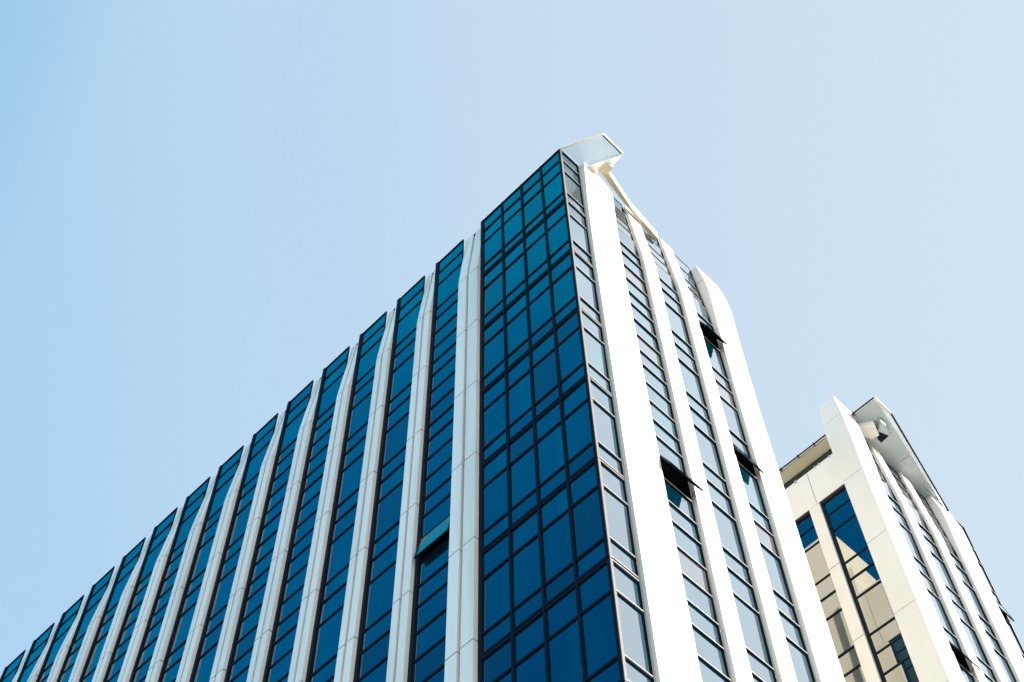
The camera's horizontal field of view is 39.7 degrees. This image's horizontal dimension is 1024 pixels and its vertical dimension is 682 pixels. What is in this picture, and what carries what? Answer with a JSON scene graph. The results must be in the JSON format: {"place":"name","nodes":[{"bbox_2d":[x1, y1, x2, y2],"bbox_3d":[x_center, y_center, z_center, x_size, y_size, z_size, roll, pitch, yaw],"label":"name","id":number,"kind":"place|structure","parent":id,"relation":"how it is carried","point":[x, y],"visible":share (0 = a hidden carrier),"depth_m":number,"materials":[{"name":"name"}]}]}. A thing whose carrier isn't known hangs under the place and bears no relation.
{"place":"outdoors","nodes":[
{"label":"outdoors","id":0,"kind":"place"},
{"bbox_2d":[0,0,1023,676],"label":"sky","id":1,"kind":"structure","parent":0,"point":[204,204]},
{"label":"pavement","id":2,"kind":"structure","parent":0,"visible":0},
{"bbox_2d":[0,133,844,681],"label":"office tower","id":3,"kind":"structure","parent":2,"relation":"on","point":[522,437],"depth_m":40.96,"materials":[{"name":"white concrete"}]},
{"bbox_2d":[17,623,54,681],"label":"window","id":4,"kind":"structure","parent":3,"relation":"in","point":[38,645],"depth_m":60.37,"materials":[{"name":"blue glass"}]},
{"bbox_2d":[36,594,84,681],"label":"window","id":5,"kind":"structure","parent":3,"relation":"in","point":[68,617],"depth_m":59.13,"materials":[{"name":"blue glass"}]},
{"bbox_2d":[65,566,114,657],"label":"window","id":6,"kind":"structure","parent":3,"relation":"in","point":[97,591],"depth_m":58.40,"materials":[{"name":"blue glass"}]},
{"bbox_2d":[79,613,114,681],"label":"window","id":7,"kind":"structure","parent":3,"relation":"in","point":[92,660],"depth_m":54.09,"materials":[{"name":"blue glass"}]},
{"bbox_2d":[98,537,145,626],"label":"window","id":8,"kind":"structure","parent":3,"relation":"in","point":[128,562],"depth_m":57.66,"materials":[{"name":"blue glass"}]},
{"bbox_2d":[108,582,148,664],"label":"window","id":9,"kind":"structure","parent":3,"relation":"in","point":[135,603],"depth_m":53.16,"materials":[{"name":"blue glass"}]},
{"bbox_2d":[129,615,164,681],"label":"window","id":10,"kind":"structure","parent":3,"relation":"in","point":[141,666],"depth_m":49.54,"materials":[{"name":"blue glass"}]},
{"bbox_2d":[131,507,177,596],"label":"window","id":11,"kind":"structure","parent":3,"relation":"in","point":[160,533],"depth_m":56.91,"materials":[{"name":"blue glass"}]},
{"bbox_2d":[144,550,183,632],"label":"window","id":12,"kind":"structure","parent":3,"relation":"in","point":[167,581],"depth_m":52.41,"materials":[{"name":"blue glass"}]},
{"bbox_2d":[160,581,202,673],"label":"window","id":13,"kind":"structure","parent":3,"relation":"in","point":[180,632],"depth_m":48.40,"materials":[{"name":"blue glass"}]},
{"bbox_2d":[165,476,210,565],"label":"window","id":14,"kind":"structure","parent":3,"relation":"in","point":[193,502],"depth_m":56.18,"materials":[{"name":"blue glass"}]},
{"bbox_2d":[181,517,219,598],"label":"window","id":15,"kind":"structure","parent":3,"relation":"in","point":[199,563],"depth_m":51.70,"materials":[{"name":"blue glass"}]},
{"bbox_2d":[189,619,223,681],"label":"window","id":16,"kind":"structure","parent":3,"relation":"in","point":[208,644],"depth_m":44.98,"materials":[{"name":"blue glass"}]},
{"bbox_2d":[200,546,241,638],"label":"window","id":17,"kind":"structure","parent":3,"relation":"in","point":[218,604],"depth_m":47.65,"materials":[{"name":"blue glass"}]},
{"bbox_2d":[200,445,243,533],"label":"window","id":18,"kind":"structure","parent":3,"relation":"in","point":[226,472],"depth_m":55.43,"materials":[{"name":"blue glass"}]},
{"bbox_2d":[219,483,256,564],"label":"window","id":19,"kind":"structure","parent":3,"relation":"in","point":[240,516],"depth_m":50.98,"materials":[{"name":"blue glass"}]},
{"bbox_2d":[224,581,266,681],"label":"window","id":20,"kind":"structure","parent":3,"relation":"in","point":[250,611],"depth_m":43.61,"materials":[{"name":"blue glass"}]},
{"bbox_2d":[236,413,277,499],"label":"window","id":21,"kind":"structure","parent":3,"relation":"in","point":[260,442],"depth_m":54.69,"materials":[{"name":"blue glass"}]},
{"bbox_2d":[242,510,281,601],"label":"window","id":22,"kind":"structure","parent":3,"relation":"in","point":[260,565],"depth_m":46.92,"materials":[{"name":"blue glass"}]},
{"bbox_2d":[259,448,294,528],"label":"window","id":23,"kind":"structure","parent":3,"relation":"in","point":[274,501],"depth_m":50.23,"materials":[{"name":"blue glass"}]},
{"bbox_2d":[262,623,297,681],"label":"window","id":24,"kind":"structure","parent":3,"relation":"in","point":[278,662],"depth_m":40.42,"materials":[{"name":"blue glass"}]},
{"bbox_2d":[269,542,311,645],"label":"window","id":25,"kind":"structure","parent":3,"relation":"in","point":[294,575],"depth_m":42.86,"materials":[{"name":"blue glass"}]},
{"bbox_2d":[273,380,313,465],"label":"window","id":26,"kind":"structure","parent":3,"relation":"in","point":[296,408],"depth_m":53.95,"materials":[{"name":"blue glass"}]},
{"bbox_2d":[285,472,323,563],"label":"window","id":27,"kind":"structure","parent":3,"relation":"in","point":[304,522],"depth_m":46.18,"materials":[{"name":"blue glass"}]},
{"bbox_2d":[299,412,333,492],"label":"window","id":28,"kind":"structure","parent":3,"relation":"in","point":[314,466],"depth_m":49.50,"materials":[{"name":"blue glass"}]},
{"bbox_2d":[305,581,346,681],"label":"window","id":29,"kind":"structure","parent":3,"relation":"in","point":[324,649],"depth_m":38.94,"materials":[{"name":"blue glass"}]},
{"bbox_2d":[311,346,349,431],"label":"window","id":30,"kind":"structure","parent":3,"relation":"in","point":[332,375],"depth_m":53.21,"materials":[{"name":"blue glass"}]},
{"bbox_2d":[317,502,357,604],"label":"window","id":31,"kind":"structure","parent":3,"relation":"in","point":[340,535],"depth_m":42.15,"materials":[{"name":"blue glass"}]},
{"bbox_2d":[330,434,366,523],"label":"window","id":32,"kind":"structure","parent":3,"relation":"in","point":[348,482],"depth_m":45.47,"materials":[{"name":"blue glass"}]},
{"bbox_2d":[341,375,373,454],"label":"window","id":33,"kind":"structure","parent":3,"relation":"in","point":[357,419],"depth_m":48.78,"materials":[{"name":"blue glass"}]},
{"bbox_2d":[350,311,386,395],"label":"window","id":34,"kind":"structure","parent":3,"relation":"in","point":[370,340],"depth_m":52.47,"materials":[{"name":"blue glass"}]},
{"bbox_2d":[353,628,390,681],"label":"window","id":35,"kind":"structure","parent":3,"relation":"in","point":[371,663],"depth_m":35.89,"materials":[{"name":"blue glass"}]},
{"bbox_2d":[356,537,397,654],"bbox_3d":[-3.506,6.758,38.118,0.103,3.800,1.490,40,-69,-21],"label":"window","id":36,"kind":"structure","parent":3,"relation":"in","point":[377,602],"depth_m":38.10,"materials":[{"name":"blue glass"}]},
{"bbox_2d":[367,460,404,561],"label":"window","id":37,"kind":"structure","parent":3,"relation":"in","point":[385,523],"depth_m":41.42,"materials":[{"name":"blue glass"}]},
{"bbox_2d":[376,394,410,483],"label":"window","id":38,"kind":"structure","parent":3,"relation":"in","point":[393,444],"depth_m":44.75,"materials":[{"name":"blue glass"}]},
{"bbox_2d":[384,337,415,416],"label":"window","id":39,"kind":"structure","parent":3,"relation":"in","point":[399,384],"depth_m":48.06,"materials":[{"name":"blue glass"}]},
{"bbox_2d":[390,275,424,358],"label":"window","id":40,"kind":"structure","parent":3,"relation":"in","point":[408,306],"depth_m":51.72,"materials":[{"name":"blue glass"}]},
{"bbox_2d":[407,581,447,681],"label":"window","id":41,"kind":"structure","parent":3,"relation":"in","point":[426,663],"depth_m":34.38,"materials":[{"name":"blue glass"}]},
{"bbox_2d":[412,492,450,608],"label":"window","id":42,"kind":"structure","parent":3,"relation":"in","point":[431,557],"depth_m":37.28,"materials":[{"name":"blue glass"}]},
{"bbox_2d":[418,417,453,518],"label":"window","id":43,"kind":"structure","parent":3,"relation":"in","point":[436,473],"depth_m":40.69,"materials":[{"name":"blue glass"}]},
{"bbox_2d":[423,354,455,442],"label":"window","id":44,"kind":"structure","parent":3,"relation":"in","point":[440,399],"depth_m":44.00,"materials":[{"name":"blue glass"}]},
{"bbox_2d":[428,298,457,376],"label":"window","id":45,"kind":"structure","parent":3,"relation":"in","point":[443,328],"depth_m":47.31,"materials":[{"name":"blue glass"}]},
{"bbox_2d":[432,239,463,319],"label":"window","id":46,"kind":"structure","parent":3,"relation":"in","point":[448,270],"depth_m":50.99,"materials":[{"name":"blue glass"}]},
{"bbox_2d":[482,203,501,274],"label":"window","id":47,"kind":"structure","parent":3,"relation":"in","point":[491,225],"depth_m":50.14,"materials":[{"name":"blue glass"}]},
{"bbox_2d":[481,257,503,328],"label":"window","id":48,"kind":"structure","parent":3,"relation":"in","point":[492,279],"depth_m":46.57,"materials":[{"name":"blue glass"}]},
{"bbox_2d":[481,310,504,391],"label":"window","id":49,"kind":"structure","parent":3,"relation":"in","point":[492,335],"depth_m":43.25,"materials":[{"name":"blue glass"}]},
{"bbox_2d":[481,372,506,464],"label":"window","id":50,"kind":"structure","parent":3,"relation":"in","point":[493,398],"depth_m":39.92,"materials":[{"name":"blue glass"}]},
{"bbox_2d":[480,444,508,552],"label":"window","id":51,"kind":"structure","parent":3,"relation":"in","point":[494,480],"depth_m":36.58,"materials":[{"name":"blue glass"}]},
{"bbox_2d":[480,530,510,657],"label":"window","id":52,"kind":"structure","parent":3,"relation":"in","point":[495,607],"depth_m":33.28,"materials":[{"name":"blue glass"}]},
{"bbox_2d":[480,635,511,681],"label":"window","id":53,"kind":"structure","parent":3,"relation":"in","point":[496,665],"depth_m":31.23,"materials":[{"name":"blue glass"}]},
{"bbox_2d":[501,186,522,255],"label":"window","id":54,"kind":"structure","parent":3,"relation":"in","point":[511,211],"depth_m":49.80,"materials":[{"name":"blue glass"}]},
{"bbox_2d":[502,238,525,308],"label":"window","id":55,"kind":"structure","parent":3,"relation":"in","point":[514,284],"depth_m":46.21,"materials":[{"name":"blue glass"}]},
{"bbox_2d":[504,290,528,370],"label":"window","id":56,"kind":"structure","parent":3,"relation":"in","point":[516,341],"depth_m":42.91,"materials":[{"name":"blue glass"}]},
{"bbox_2d":[505,351,532,442],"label":"window","id":57,"kind":"structure","parent":3,"relation":"in","point":[519,415],"depth_m":39.57,"materials":[{"name":"blue glass"}]},
{"bbox_2d":[507,422,537,528],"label":"window","id":58,"kind":"structure","parent":3,"relation":"in","point":[521,470],"depth_m":36.25,"materials":[{"name":"blue glass"}]},
{"bbox_2d":[509,506,542,632],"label":"window","id":59,"kind":"structure","parent":3,"relation":"in","point":[526,600],"depth_m":32.93,"materials":[{"name":"blue glass"}]},
{"bbox_2d":[511,610,546,681],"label":"window","id":60,"kind":"structure","parent":3,"relation":"in","point":[528,641],"depth_m":30.51,"materials":[{"name":"blue glass"}]},
{"bbox_2d":[520,167,543,236],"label":"window","id":61,"kind":"structure","parent":3,"relation":"in","point":[531,192],"depth_m":49.47,"materials":[{"name":"blue glass"}]},
{"bbox_2d":[523,219,547,288],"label":"window","id":62,"kind":"structure","parent":3,"relation":"in","point":[534,243],"depth_m":45.90,"materials":[{"name":"blue glass"}]},
{"bbox_2d":[526,270,552,348],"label":"window","id":63,"kind":"structure","parent":3,"relation":"in","point":[538,296],"depth_m":42.56,"materials":[{"name":"blue glass"}]},
{"bbox_2d":[529,329,559,419],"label":"window","id":64,"kind":"structure","parent":3,"relation":"in","point":[543,366],"depth_m":39.25,"materials":[{"name":"blue glass"}]},
{"bbox_2d":[533,399,566,504],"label":"window","id":65,"kind":"structure","parent":3,"relation":"in","point":[547,428],"depth_m":35.92,"materials":[{"name":"blue glass"}]},
{"bbox_2d":[539,149,564,217],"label":"window","id":66,"kind":"structure","parent":3,"relation":"in","point":[550,170],"depth_m":49.13,"materials":[{"name":"blue glass"}]},
{"bbox_2d":[538,482,574,607],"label":"window","id":67,"kind":"structure","parent":3,"relation":"in","point":[556,551],"depth_m":32.59,"materials":[{"name":"blue glass"}]},
{"bbox_2d":[544,200,570,268],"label":"window","id":68,"kind":"structure","parent":3,"relation":"in","point":[556,226],"depth_m":45.55,"materials":[{"name":"blue glass"}]},
{"bbox_2d":[548,250,577,327],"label":"window","id":69,"kind":"structure","parent":3,"relation":"in","point":[561,276],"depth_m":42.23,"materials":[{"name":"blue glass"}]},
{"bbox_2d":[543,584,583,681],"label":"window","id":70,"kind":"structure","parent":3,"relation":"in","point":[561,621],"depth_m":29.82,"materials":[{"name":"blue glass"}]},
{"bbox_2d":[553,308,585,397],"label":"window","id":71,"kind":"structure","parent":3,"relation":"in","point":[567,334],"depth_m":38.90,"materials":[{"name":"blue glass"}]},
{"bbox_2d":[562,151,585,216],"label":"window","id":72,"kind":"structure","parent":3,"relation":"in","point":[571,169],"depth_m":49.19,"materials":[{"name":"grey glass"}]},
{"bbox_2d":[560,377,595,480],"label":"window","id":73,"kind":"structure","parent":3,"relation":"in","point":[579,451],"depth_m":35.59,"materials":[{"name":"blue glass"}]},
{"bbox_2d":[568,201,592,266],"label":"window","id":74,"kind":"structure","parent":3,"relation":"in","point":[580,235],"depth_m":45.61,"materials":[{"name":"grey glass"}]},
{"bbox_2d":[567,459,607,582],"bbox_3d":[1.714,4.056,32.320,0.103,3.800,0.942,40,-69,-21],"label":"window","id":75,"kind":"structure","parent":3,"relation":"in","point":[585,509],"depth_m":32.26,"materials":[{"name":"blue glass"}]},
{"bbox_2d":[574,251,601,325],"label":"window","id":76,"kind":"structure","parent":3,"relation":"in","point":[585,272],"depth_m":42.28,"materials":[{"name":"grey glass"}]},
{"bbox_2d":[582,310,612,396],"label":"window","id":77,"kind":"structure","parent":3,"relation":"in","point":[594,337],"depth_m":38.95,"materials":[{"name":"grey glass"}]},
{"bbox_2d":[575,559,621,681],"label":"window","id":78,"kind":"structure","parent":3,"relation":"in","point":[597,626],"depth_m":29.12,"materials":[{"name":"blue glass"}]},
{"bbox_2d":[590,378,624,479],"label":"window","id":79,"kind":"structure","parent":3,"relation":"in","point":[604,411],"depth_m":35.63,"materials":[{"name":"grey glass"}]},
{"bbox_2d":[600,460,639,580],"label":"window","id":80,"kind":"structure","parent":3,"relation":"in","point":[616,499],"depth_m":32.30,"materials":[{"name":"grey glass"}]},
{"bbox_2d":[613,197,641,267],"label":"window","id":81,"kind":"structure","parent":3,"relation":"in","point":[627,243],"depth_m":50.03,"materials":[{"name":"grey glass"}]},
{"bbox_2d":[613,560,654,681],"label":"window","id":82,"kind":"structure","parent":3,"relation":"in","point":[639,667],"depth_m":29.14,"materials":[{"name":"grey glass"}]},
{"bbox_2d":[621,250,653,321],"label":"window","id":83,"kind":"structure","parent":3,"relation":"in","point":[636,284],"depth_m":46.52,"materials":[{"name":"grey glass"}]},
{"bbox_2d":[630,301,666,383],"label":"window","id":84,"kind":"structure","parent":3,"relation":"in","point":[647,339],"depth_m":43.20,"materials":[{"name":"grey glass"}]},
{"bbox_2d":[640,224,680,303],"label":"window","id":85,"kind":"structure","parent":3,"relation":"in","point":[666,280],"depth_m":51.13,"materials":[{"name":"grey glass"}]},
{"bbox_2d":[642,363,682,456],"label":"window","id":86,"kind":"structure","parent":3,"relation":"in","point":[663,418],"depth_m":39.88,"materials":[{"name":"grey glass"}]},
{"bbox_2d":[661,286,694,358],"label":"window","id":87,"kind":"structure","parent":3,"relation":"in","point":[678,326],"depth_m":47.30,"materials":[{"name":"grey glass"}]},
{"bbox_2d":[655,434,702,543],"bbox_3d":[4.235,3.702,36.534,1.292,3.800,0.774,40,-69,-21],"label":"window","id":88,"kind":"structure","parent":3,"relation":"in","point":[676,480],"depth_m":36.48,"materials":[{"name":"grey glass"}]},
{"bbox_2d":[673,340,711,423],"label":"window","id":89,"kind":"structure","parent":3,"relation":"in","point":[688,367],"depth_m":43.98,"materials":[{"name":"grey glass"}]},
{"bbox_2d":[674,254,714,331],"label":"window","id":90,"kind":"structure","parent":3,"relation":"in","point":[702,313],"depth_m":52.11,"materials":[{"name":"grey glass"}]},
{"bbox_2d":[671,519,723,647],"bbox_3d":[4.251,5.615,33.251,1.292,3.800,0.093,40,-69,-21],"label":"window","id":91,"kind":"structure","parent":3,"relation":"in","point":[698,591],"depth_m":33.24,"materials":[{"name":"grey glass"}]},
{"bbox_2d":[688,403,730,498],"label":"window","id":92,"kind":"structure","parent":3,"relation":"in","point":[708,449],"depth_m":40.64,"materials":[{"name":"grey glass"}]},
{"bbox_2d":[691,622,730,681],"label":"window","id":93,"kind":"structure","parent":3,"relation":"in","point":[712,660],"depth_m":31.05,"materials":[{"name":"grey glass"}]},
{"bbox_2d":[699,320,732,393],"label":"window","id":94,"kind":"structure","parent":3,"relation":"in","point":[710,337],"depth_m":48.17,"materials":[{"name":"grey glass"}]},
{"bbox_2d":[706,478,752,586],"bbox_3d":[5.607,4.955,37.270,1.235,3.800,0.093,40,-69,-21],"label":"window","id":95,"kind":"structure","parent":3,"relation":"in","point":[732,547],"depth_m":37.31,"materials":[{"name":"grey glass"}]},
{"bbox_2d":[714,377,751,458],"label":"window","id":96,"kind":"structure","parent":3,"relation":"in","point":[734,424],"depth_m":44.66,"materials":[{"name":"grey glass"}]},
{"bbox_2d":[726,565,776,681],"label":"window","id":97,"kind":"structure","parent":3,"relation":"in","point":[755,640],"depth_m":34.03,"materials":[{"name":"grey glass"}]},
{"bbox_2d":[732,442,773,535],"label":"window","id":98,"kind":"structure","parent":3,"relation":"in","point":[746,465],"depth_m":41.39,"materials":[{"name":"grey glass"}]},
{"bbox_2d":[753,519,799,625],"bbox_3d":[6.965,6.115,37.952,1.129,3.800,0.093,40,-69,-21],"label":"window","id":99,"kind":"structure","parent":3,"relation":"in","point":[777,577],"depth_m":38.00,"materials":[{"name":"grey glass"}]},
{"bbox_2d":[777,608,815,681],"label":"window","id":100,"kind":"structure","parent":3,"relation":"in","point":[802,666],"depth_m":35.34,"materials":[{"name":"grey glass"}]},
{"bbox_2d":[778,396,1023,681],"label":"office tower","id":101,"kind":"structure","parent":2,"relation":"on","point":[905,590],"depth_m":51.50,"materials":[{"name":"white concrete"}]},
{"bbox_2d":[796,513,834,599],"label":"window","id":102,"kind":"structure","parent":101,"relation":"in","point":[814,554],"depth_m":52.15,"materials":[{"name":"beige glass"}]},
{"bbox_2d":[820,589,859,674],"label":"window","id":103,"kind":"structure","parent":101,"relation":"in","point":[843,644],"depth_m":48.57,"materials":[{"name":"beige glass"}]},
{"bbox_2d":[820,487,872,579],"bbox_3d":[12.211,6.973,51.725,0.103,4.522,1.197,40,-69,-21],"label":"window","id":104,"kind":"structure","parent":101,"relation":"in","point":[851,546],"depth_m":51.65,"materials":[{"name":"blue glass"}]},
{"bbox_2d":[847,561,900,653],"bbox_3d":[12.279,9.022,48.105,0.103,3.800,1.197,40,-69,-21],"label":"window","id":105,"kind":"structure","parent":101,"relation":"in","point":[879,623],"depth_m":48.05,"materials":[{"name":"beige glass"}]},
{"bbox_2d":[873,634,918,681],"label":"window","id":106,"kind":"structure","parent":101,"relation":"in","point":[893,662],"depth_m":45.69,"materials":[{"name":"beige glass"}]},
{"bbox_2d":[883,459,936,545],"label":"window","id":107,"kind":"structure","parent":101,"relation":"in","point":[923,527],"depth_m":56.55,"materials":[{"name":"grey glass"}]},
{"bbox_2d":[892,505,931,579],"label":"window","id":108,"kind":"structure","parent":101,"relation":"in","point":[919,561],"depth_m":52.00,"materials":[{"name":"grey glass"}]},
{"bbox_2d":[918,568,962,651],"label":"window","id":109,"kind":"structure","parent":101,"relation":"in","point":[930,587],"depth_m":48.69,"materials":[{"name":"grey glass"}]},
{"bbox_2d":[922,533,965,610],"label":"window","id":110,"kind":"structure","parent":101,"relation":"in","point":[951,589],"depth_m":52.70,"materials":[{"name":"grey glass"}]},
{"bbox_2d":[950,597,997,681],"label":"window","id":111,"kind":"structure","parent":101,"relation":"in","point":[963,616],"depth_m":49.38,"materials":[{"name":"grey glass"}]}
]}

